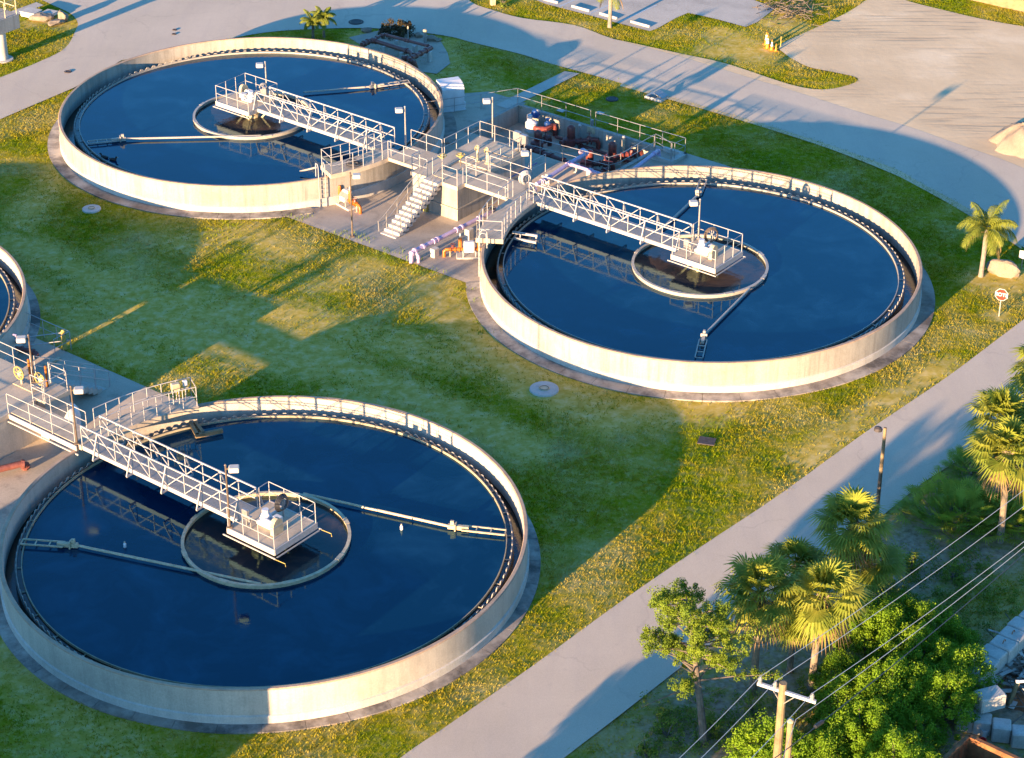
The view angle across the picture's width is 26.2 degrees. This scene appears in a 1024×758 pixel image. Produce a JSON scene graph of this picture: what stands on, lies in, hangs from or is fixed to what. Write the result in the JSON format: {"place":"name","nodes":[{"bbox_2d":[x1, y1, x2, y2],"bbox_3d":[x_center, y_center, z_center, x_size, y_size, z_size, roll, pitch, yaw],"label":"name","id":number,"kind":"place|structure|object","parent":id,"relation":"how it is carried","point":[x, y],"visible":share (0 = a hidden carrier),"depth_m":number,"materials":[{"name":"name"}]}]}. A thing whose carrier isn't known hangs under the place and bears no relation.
{"place":"outdoors","nodes":[
{"label":"outdoors","id":0,"kind":"place"},
{"bbox_2d":[0,0,1023,757],"bbox_3d":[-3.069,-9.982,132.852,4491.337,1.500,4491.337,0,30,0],"label":"ground","id":1,"kind":"structure","parent":0,"point":[196,330],"depth_m":114.72,"materials":[{"name":"plant"}]},
{"bbox_2d":[0,0,19,63],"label":"tank stand","id":2,"kind":"object","parent":1,"relation":"on","point":[9,21],"visible":1,"depth_m":151.46,"materials":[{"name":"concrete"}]},
{"bbox_2d":[0,246,39,362],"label":"clarifier tank","id":3,"kind":"object","parent":1,"relation":"on","point":[18,324],"visible":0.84,"depth_m":118.25,"materials":[{"name":"concrete"}]},
{"bbox_2d":[0,276,8,325],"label":"water","id":4,"kind":"structure","parent":3,"relation":"in","point":[4,299],"depth_m":119.08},
{"bbox_2d":[0,267,21,333],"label":"water","id":5,"kind":"structure","parent":3,"relation":"in","point":[18,293],"depth_m":120.53,"materials":[{"name":"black liquid"}]},
{"bbox_2d":[0,338,172,534],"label":"concrete pad","id":6,"kind":"object","parent":1,"relation":"on","point":[40,455],"visible":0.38,"depth_m":111.76,"materials":[{"name":"concrete"}]},
{"bbox_2d":[14,308,71,366],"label":"stair rail","id":7,"kind":"object","parent":6,"relation":"on","point":[52,360],"visible":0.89,"depth_m":116.08,"materials":[{"name":"metal"}]},
{"bbox_2d":[0,342,110,459],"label":"valve chamber","id":8,"kind":"object","parent":6,"relation":"on","point":[30,412],"visible":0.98,"depth_m":107.85,"materials":[{"name":"concrete"}]},
{"bbox_2d":[48,37,456,219],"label":"clarifier tank","id":9,"kind":"object","parent":1,"relation":"on","point":[78,165],"visible":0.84,"depth_m":134.81,"materials":[{"name":"concrete"}]},
{"bbox_2d":[64,64,438,169],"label":"water","id":10,"kind":"structure","parent":9,"relation":"in","point":[69,125],"depth_m":141.51,"materials":[{"name":"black liquid"}]},
{"bbox_2d":[80,53,423,184],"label":"water","id":11,"kind":"structure","parent":9,"relation":"in","point":[165,101],"depth_m":140.90,"materials":[{"name":"liquid"}]},
{"bbox_2d":[195,94,309,134],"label":"water","id":12,"kind":"structure","parent":9,"relation":"in","point":[209,116],"depth_m":140.22,"materials":[{"name":"liquid"}]},
{"bbox_2d":[213,73,394,150],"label":"access bridge","id":13,"kind":"structure","parent":9,"relation":"attached to","point":[244,100],"depth_m":138.31,"materials":[{"name":"white paint"}]},
{"bbox_2d":[0,377,540,733],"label":"clarifier tank","id":14,"kind":"object","parent":1,"relation":"on","point":[44,655],"visible":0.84,"depth_m":93.68,"materials":[{"name":"concrete"}]},
{"bbox_2d":[80,415,331,566],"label":"access bridge","id":15,"kind":"structure","parent":14,"relation":"attached to","point":[267,527],"depth_m":99.89,"materials":[{"name":"white paint"}]},
{"bbox_2d":[22,418,505,686],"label":"water","id":16,"kind":"structure","parent":14,"relation":"in","point":[385,588],"depth_m":97.33,"materials":[{"name":"liquid"}]},
{"bbox_2d":[5,428,522,674],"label":"water","id":17,"kind":"structure","parent":14,"relation":"in","point":[11,582],"depth_m":98.38,"materials":[{"name":"liquid"}]},
{"bbox_2d":[184,496,347,583],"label":"water","id":18,"kind":"structure","parent":14,"relation":"in","point":[209,546],"depth_m":98.38,"materials":[{"name":"liquid"}]},
{"bbox_2d":[309,6,336,37],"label":"date palm","id":19,"kind":"object","parent":1,"relation":"on","point":[325,15],"visible":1,"depth_m":155.14,"materials":[{"name":"green plant"}]},
{"bbox_2d":[349,30,449,73],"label":"concrete pad","id":20,"kind":"object","parent":1,"relation":"on","point":[439,62],"visible":0.61,"depth_m":153.96,"materials":[{"name":"concrete"}]},
{"bbox_2d":[360,37,413,59],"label":"pipe manifold","id":21,"kind":"object","parent":20,"relation":"on","point":[384,44],"visible":0.87,"depth_m":152.52,"materials":[{"name":"metal"}]},
{"bbox_2d":[370,33,431,52],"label":"pipe manifold","id":22,"kind":"object","parent":20,"relation":"on","point":[414,47],"visible":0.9,"depth_m":153.29,"materials":[{"name":"metal"}]},
{"bbox_2d":[281,129,585,281],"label":"concrete pad","id":23,"kind":"object","parent":1,"relation":"on","point":[426,227],"visible":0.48,"depth_m":130.15,"materials":[{"name":"concrete"}]},
{"bbox_2d":[336,185,361,213],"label":"pump","id":24,"kind":"object","parent":23,"relation":"on","point":[344,196],"visible":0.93,"depth_m":131.73,"materials":[{"name":"metal"}]},
{"bbox_2d":[378,121,545,238],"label":"valve chamber","id":25,"kind":"object","parent":23,"relation":"on","point":[466,179],"visible":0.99,"depth_m":131.15,"materials":[{"name":"concrete"}]},
{"bbox_2d":[442,233,481,258],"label":"pump","id":26,"kind":"object","parent":23,"relation":"on","point":[469,249],"visible":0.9,"depth_m":125.97,"materials":[{"name":"metal"}]},
{"bbox_2d":[409,187,536,263],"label":"water pipe","id":27,"kind":"object","parent":23,"relation":"on","point":[434,250],"visible":0.69,"depth_m":126.96,"materials":[{"name":"metal"}]},
{"bbox_2d":[535,148,588,185],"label":"water pipe","id":28,"kind":"object","parent":23,"relation":"on","point":[581,154],"visible":0.88,"depth_m":135.15,"materials":[{"name":"metal"}]},
{"bbox_2d":[274,77,618,334],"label":"tall grass","id":29,"kind":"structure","parent":1,"relation":"on","point":[482,331],"depth_m":126.58,"materials":[{"name":"green plant"}]},
{"bbox_2d":[452,91,524,130],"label":"concrete pad","id":30,"kind":"object","parent":1,"relation":"on","point":[472,113],"visible":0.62,"depth_m":144.84,"materials":[{"name":"concrete"}]},
{"bbox_2d":[436,76,465,111],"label":"enclosure","id":31,"kind":"object","parent":30,"relation":"on","point":[452,87],"visible":0.89,"depth_m":144.15,"materials":[{"name":"white plastic"}]},
{"bbox_2d":[529,381,558,396],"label":"manhole","id":32,"kind":"object","parent":1,"relation":"on","point":[544,389],"visible":1,"depth_m":112.87,"materials":[{"name":"concrete"}]},
{"bbox_2d":[427,88,686,170],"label":"retaining wall","id":33,"kind":"structure","parent":1,"relation":"on","point":[510,116],"depth_m":142.28,"materials":[{"name":"concrete"}]},
{"bbox_2d":[489,123,633,169],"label":"concrete pad","id":34,"kind":"object","parent":1,"relation":"on","point":[520,127],"visible":0.17,"depth_m":142.67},
{"bbox_2d":[522,109,557,137],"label":"pump","id":35,"kind":"object","parent":34,"relation":"on","point":[531,125],"visible":0.9,"depth_m":143.27,"materials":[{"name":"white metal"}]},
{"bbox_2d":[521,144,610,171],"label":"pipe header","id":36,"kind":"object","parent":34,"relation":"on","point":[536,150],"visible":0.5,"depth_m":139.30,"materials":[{"name":"red paint"}]},
{"bbox_2d":[559,124,600,151],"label":"pump","id":37,"kind":"object","parent":34,"relation":"on","point":[570,140],"visible":0.98,"depth_m":141.56,"materials":[{"name":"red paint"}]},
{"bbox_2d":[580,149,614,170],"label":"pump","id":38,"kind":"object","parent":34,"relation":"on","point":[595,164],"visible":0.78,"depth_m":138.49,"materials":[{"name":"red paint"}]},
{"bbox_2d":[601,141,643,167],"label":"pump","id":39,"kind":"object","parent":34,"relation":"on","point":[612,148],"visible":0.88,"depth_m":139.37,"materials":[{"name":"red paint"}]},
{"bbox_2d":[634,732,663,757],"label":"bush","id":40,"kind":"object","parent":1,"relation":"on","point":[641,748],"visible":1,"depth_m":87.57,"materials":[{"name":"green plant"}]},
{"bbox_2d":[538,0,774,30],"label":"parking lot","id":41,"kind":"structure","parent":1,"relation":"on","point":[741,12],"depth_m":161.02,"materials":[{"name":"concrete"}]},
{"bbox_2d":[649,711,684,746],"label":"bush","id":42,"kind":"object","parent":1,"relation":"on","point":[660,730],"visible":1,"depth_m":88.61,"materials":[{"name":"green plant"}]},
{"bbox_2d":[629,151,729,167],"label":"concrete pad","id":43,"kind":"object","parent":1,"relation":"on","point":[689,159],"visible":0.25,"depth_m":137.58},
{"bbox_2d":[466,165,934,401],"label":"clarifier tank","id":44,"kind":"object","parent":1,"relation":"on","point":[893,336],"visible":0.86,"depth_m":116.85,"materials":[{"name":"concrete"}]},
{"bbox_2d":[529,175,745,276],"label":"access bridge","id":45,"kind":"structure","parent":44,"relation":"attached to","point":[708,256],"depth_m":123.84,"materials":[{"name":"white paint"}]},
{"bbox_2d":[634,237,765,293],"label":"water","id":46,"kind":"structure","parent":44,"relation":"in","point":[652,264],"depth_m":122.07,"materials":[{"name":"liquid"}]},
{"bbox_2d":[504,184,897,360],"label":"water","id":47,"kind":"structure","parent":44,"relation":"in","point":[831,277],"depth_m":121.29,"materials":[{"name":"liquid"}]},
{"bbox_2d":[485,189,916,351],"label":"water","id":48,"kind":"structure","parent":44,"relation":"in","point":[910,279],"depth_m":122.67,"materials":[{"name":"liquid"}]},
{"bbox_2d":[637,576,782,747],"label":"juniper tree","id":49,"kind":"object","parent":1,"relation":"on","point":[697,630],"visible":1,"depth_m":85.31,"materials":[{"name":"green plant"}]},
{"bbox_2d":[706,714,728,738],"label":"bush","id":50,"kind":"object","parent":1,"relation":"on","point":[710,720],"visible":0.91,"depth_m":88.66,"materials":[{"name":"green plant"}]},
{"bbox_2d":[731,686,773,724],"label":"bush","id":51,"kind":"object","parent":1,"relation":"on","point":[752,711],"visible":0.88,"depth_m":89.63,"materials":[{"name":"green plant"}]},
{"bbox_2d":[709,551,808,695],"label":"sabal palm","id":52,"kind":"object","parent":1,"relation":"on","point":[758,612],"visible":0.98,"depth_m":88.49,"materials":[{"name":"green plant"}]},
{"bbox_2d":[721,707,809,757],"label":"shrub","id":53,"kind":"object","parent":1,"relation":"on","point":[760,738],"visible":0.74,"depth_m":85.30,"materials":[{"name":"green plant"}]},
{"bbox_2d":[757,676,816,757],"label":"utility pole","id":54,"kind":"object","parent":1,"relation":"on","point":[782,691],"visible":1,"depth_m":76.00,"materials":[{"name":"brown wood"}]},
{"bbox_2d":[680,490,1023,757],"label":"power line","id":55,"kind":"object","parent":54,"relation":"attached to","point":[840,622],"visible":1,"depth_m":78.91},
{"bbox_2d":[775,554,1023,757],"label":"power line","id":56,"kind":"object","parent":54,"relation":"attached to","point":[903,656],"visible":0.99,"depth_m":80.05,"materials":[{"name":"metal"}]},
{"bbox_2d":[752,0,830,26],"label":"brush pile","id":57,"kind":"object","parent":1,"relation":"on","point":[791,12],"visible":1,"depth_m":160.48,"materials":[{"name":"brown plant"}]},
{"bbox_2d":[764,596,823,673],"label":"sabal palm","id":58,"kind":"object","parent":1,"relation":"on","point":[790,638],"visible":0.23,"depth_m":90.67,"materials":[{"name":"green plant"}]},
{"bbox_2d":[760,535,833,594],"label":"sabal palm","id":59,"kind":"object","parent":1,"relation":"on","point":[801,550],"visible":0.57,"depth_m":93.77,"materials":[{"name":"green plant"}]},
{"bbox_2d":[783,725,852,757],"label":"shrub","id":60,"kind":"object","parent":1,"relation":"on","point":[825,746],"visible":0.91,"depth_m":85.28,"materials":[{"name":"green plant"}]},
{"bbox_2d":[620,83,1021,248],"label":"sandy shoulder","id":61,"kind":"object","parent":1,"relation":"on","point":[941,196],"visible":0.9,"depth_m":138.43},
{"bbox_2d":[779,553,874,695],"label":"sabal palm","id":62,"kind":"object","parent":1,"relation":"on","point":[820,616],"visible":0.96,"depth_m":88.29,"materials":[{"name":"green plant"}]},
{"bbox_2d":[632,539,1023,757],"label":"undergrowth","id":63,"kind":"object","parent":1,"relation":"on","point":[957,582],"visible":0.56,"depth_m":95.29,"materials":[{"name":"green plant"}]},
{"bbox_2d":[808,647,869,709],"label":"shrub","id":64,"kind":"object","parent":1,"relation":"on","point":[842,663],"visible":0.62,"depth_m":90.32,"materials":[{"name":"green plant"}]},
{"bbox_2d":[806,672,889,739],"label":"shrub","id":65,"kind":"object","parent":1,"relation":"on","point":[823,708],"visible":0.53,"depth_m":88.36,"materials":[{"name":"green plant"}]},
{"bbox_2d":[803,484,897,595],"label":"sabal palm","id":66,"kind":"object","parent":1,"relation":"on","point":[853,540],"visible":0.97,"depth_m":92.87,"materials":[{"name":"green plant"}]},
{"bbox_2d":[817,693,906,757],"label":"shrub","id":67,"kind":"object","parent":1,"relation":"on","point":[843,722],"visible":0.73,"depth_m":86.10,"materials":[{"name":"green plant"}]},
{"bbox_2d":[829,536,912,615],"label":"sabal palm","id":68,"kind":"object","parent":1,"relation":"on","point":[876,577],"visible":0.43,"depth_m":93.94,"materials":[{"name":"green plant"}]},
{"bbox_2d":[830,590,912,668],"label":"shrub","id":69,"kind":"object","parent":1,"relation":"on","point":[868,629],"visible":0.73,"depth_m":91.94,"materials":[{"name":"green plant"}]},
{"bbox_2d":[874,426,886,515],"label":"street lamp","id":70,"kind":"object","parent":1,"relation":"on","point":[878,429],"visible":0.95,"depth_m":100.93,"materials":[{"name":"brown metal"}]},
{"bbox_2d":[839,653,939,746],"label":"shrub","id":71,"kind":"object","parent":1,"relation":"on","point":[896,672],"visible":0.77,"depth_m":87.95,"materials":[{"name":"green plant"}]},
{"bbox_2d":[846,720,942,757],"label":"shrub","id":72,"kind":"object","parent":1,"relation":"on","point":[901,747],"visible":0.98,"depth_m":84.93,"materials":[{"name":"green plant"}]},
{"bbox_2d":[878,588,920,632],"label":"shrub","id":73,"kind":"object","parent":1,"relation":"on","point":[906,601],"visible":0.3,"depth_m":93.81,"materials":[{"name":"green plant"}]},
{"bbox_2d":[862,620,952,701],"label":"shrub","id":74,"kind":"object","parent":1,"relation":"on","point":[909,644],"visible":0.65,"depth_m":90.68,"materials":[{"name":"green plant"}]},
{"bbox_2d":[879,708,953,756],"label":"shrub","id":75,"kind":"object","parent":1,"relation":"on","point":[925,736],"visible":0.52,"depth_m":86.99,"materials":[{"name":"green plant"}]},
{"bbox_2d":[901,597,969,659],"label":"shrub","id":76,"kind":"object","parent":1,"relation":"on","point":[921,609],"visible":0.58,"depth_m":92.61,"materials":[{"name":"green plant"}]},
{"bbox_2d":[893,660,982,740],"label":"shrub","id":77,"kind":"object","parent":1,"relation":"on","point":[956,702],"visible":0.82,"depth_m":88.26,"materials":[{"name":"green plant"}]},
{"bbox_2d":[888,468,998,549],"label":"saw palmetto","id":78,"kind":"object","parent":1,"relation":"on","point":[906,503],"visible":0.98,"depth_m":102.35,"materials":[{"name":"green plant"}]},
{"bbox_2d":[942,558,964,582],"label":"bush","id":79,"kind":"object","parent":1,"relation":"on","point":[952,570],"visible":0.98,"depth_m":98.11,"materials":[{"name":"green plant"}]},
{"bbox_2d":[924,622,986,657],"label":"shrub","id":80,"kind":"object","parent":1,"relation":"on","point":[973,638],"visible":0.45,"depth_m":92.20,"materials":[{"name":"green plant"}]},
{"bbox_2d":[920,636,1004,707],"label":"shrub","id":81,"kind":"object","parent":1,"relation":"on","point":[955,654],"visible":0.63,"depth_m":89.87,"materials":[{"name":"green plant"}]},
{"bbox_2d":[934,444,993,486],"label":"saw palmetto","id":82,"kind":"object","parent":1,"relation":"on","point":[956,457],"visible":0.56,"depth_m":106.28,"materials":[{"name":"green plant"}]},
{"bbox_2d":[927,477,1023,543],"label":"saw palmetto","id":83,"kind":"object","parent":1,"relation":"on","point":[971,494],"visible":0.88,"depth_m":102.26,"materials":[{"name":"green plant"}]},
{"bbox_2d":[943,734,1019,757],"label":"steel container","id":84,"kind":"object","parent":1,"relation":"on","point":[969,746],"visible":1,"depth_m":86.57,"materials":[{"name":"metal"}]},
{"bbox_2d":[971,711,991,735],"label":"concrete block","id":85,"kind":"object","parent":1,"relation":"on","point":[984,722],"depth_m":88.73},
{"bbox_2d":[974,685,1006,713],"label":"concrete block","id":86,"kind":"object","parent":85,"relation":"on","point":[994,697],"depth_m":88.92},
{"bbox_2d":[956,200,1018,277],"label":"queen palm","id":87,"kind":"object","parent":1,"relation":"on","point":[994,222],"visible":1,"depth_m":122.28,"materials":[{"name":"green plant"}]},
{"bbox_2d":[960,382,1023,504],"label":"sabal palm","id":88,"kind":"object","parent":1,"relation":"on","point":[1001,402],"visible":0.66,"depth_m":100.68,"materials":[{"name":"green plant"}]},
{"bbox_2d":[962,411,1023,543],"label":"sabal palm","id":89,"kind":"object","parent":1,"relation":"on","point":[1011,434],"visible":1,"depth_m":98.30,"materials":[{"name":"green plant"}]},
{"bbox_2d":[973,0,1023,11],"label":"wall","id":90,"kind":"structure","parent":1,"relation":"on","point":[1016,5],"depth_m":161.45,"materials":[{"name":"beige concrete"}]},
{"bbox_2d":[991,717,1011,742],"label":"concrete block","id":91,"kind":"object","parent":1,"relation":"on","point":[1001,728],"depth_m":88.35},
{"bbox_2d":[981,497,1023,550],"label":"saw palmetto","id":92,"kind":"object","parent":1,"relation":"on","point":[991,509],"visible":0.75,"depth_m":101.42,"materials":[{"name":"green plant"}]},
{"bbox_2d":[998,666,1007,682],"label":"concrete block","id":93,"kind":"structure","parent":1,"relation":"on","point":[1005,668],"depth_m":91.53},
{"bbox_2d":[981,644,1007,670],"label":"concrete block","id":94,"kind":"object","parent":93,"relation":"on","point":[998,654],"depth_m":91.36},
{"bbox_2d":[986,259,1020,278],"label":"boulder","id":95,"kind":"object","parent":1,"relation":"on","point":[1004,268],"visible":0.99,"depth_m":124.03,"materials":[{"name":"stone"}]},
{"bbox_2d":[986,613,1023,723],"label":"debris pile","id":96,"kind":"object","parent":1,"relation":"on","point":[1020,666],"visible":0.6,"depth_m":91.14,"materials":[{"name":"grey concrete"}]},
{"bbox_2d":[988,629,1023,708],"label":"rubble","id":97,"kind":"object","parent":96,"relation":"on","point":[1009,670],"visible":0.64,"depth_m":91.28,"materials":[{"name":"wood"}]},
{"bbox_2d":[998,666,1023,712],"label":"dirt heap","id":98,"kind":"object","parent":1,"relation":"on","point":[1019,703],"visible":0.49,"depth_m":90.78,"materials":[{"name":"soil"}]},
{"bbox_2d":[1006,658,1016,673],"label":"concrete block","id":99,"kind":"structure","parent":1,"relation":"on","point":[1011,663],"depth_m":92.02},
{"bbox_2d":[989,635,1018,663],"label":"concrete block","id":100,"kind":"object","parent":99,"relation":"on","point":[1010,646],"depth_m":91.86,"materials":[{"name":"concrete"}]},
{"bbox_2d":[1003,344,1023,399],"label":"sabal palm","id":101,"kind":"object","parent":1,"relation":"on","point":[1019,377],"visible":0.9,"depth_m":104.61,"materials":[{"name":"green plant"}]},
{"bbox_2d":[1010,724,1023,748],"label":"concrete block","id":102,"kind":"object","parent":1,"relation":"on","point":[1017,737],"depth_m":88.07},
{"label":"concrete block","id":103,"kind":"object","parent":1,"relation":"on","visible":0},
{"bbox_2d":[998,626,1023,653],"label":"concrete block","id":104,"kind":"object","parent":103,"relation":"on","point":[1012,633],"depth_m":92.42,"materials":[{"name":"concrete"}]},
{"bbox_2d":[0,0,1023,246],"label":"road","id":105,"kind":"structure","parent":0,"point":[108,32],"depth_m":151.84,"materials":[{"name":"asphalt"}]},
{"bbox_2d":[497,71,578,107],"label":"sidewalk","id":106,"kind":"structure","parent":0,"point":[549,83],"depth_m":147.93,"materials":[{"name":"concrete"}]},
{"bbox_2d":[401,320,1023,757],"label":"road","id":107,"kind":"structure","parent":0,"point":[577,690],"depth_m":97.44,"materials":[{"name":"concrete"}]},
{"bbox_2d":[615,0,1023,167],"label":"sandy ground","id":108,"kind":"structure","parent":0,"point":[957,78],"depth_m":151.57,"materials":[{"name":"sand"}]},
{"bbox_2d":[989,121,1023,157],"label":"sand heap","id":109,"kind":"object","parent":108,"relation":"on","point":[1008,139],"visible":1,"depth_m":139.06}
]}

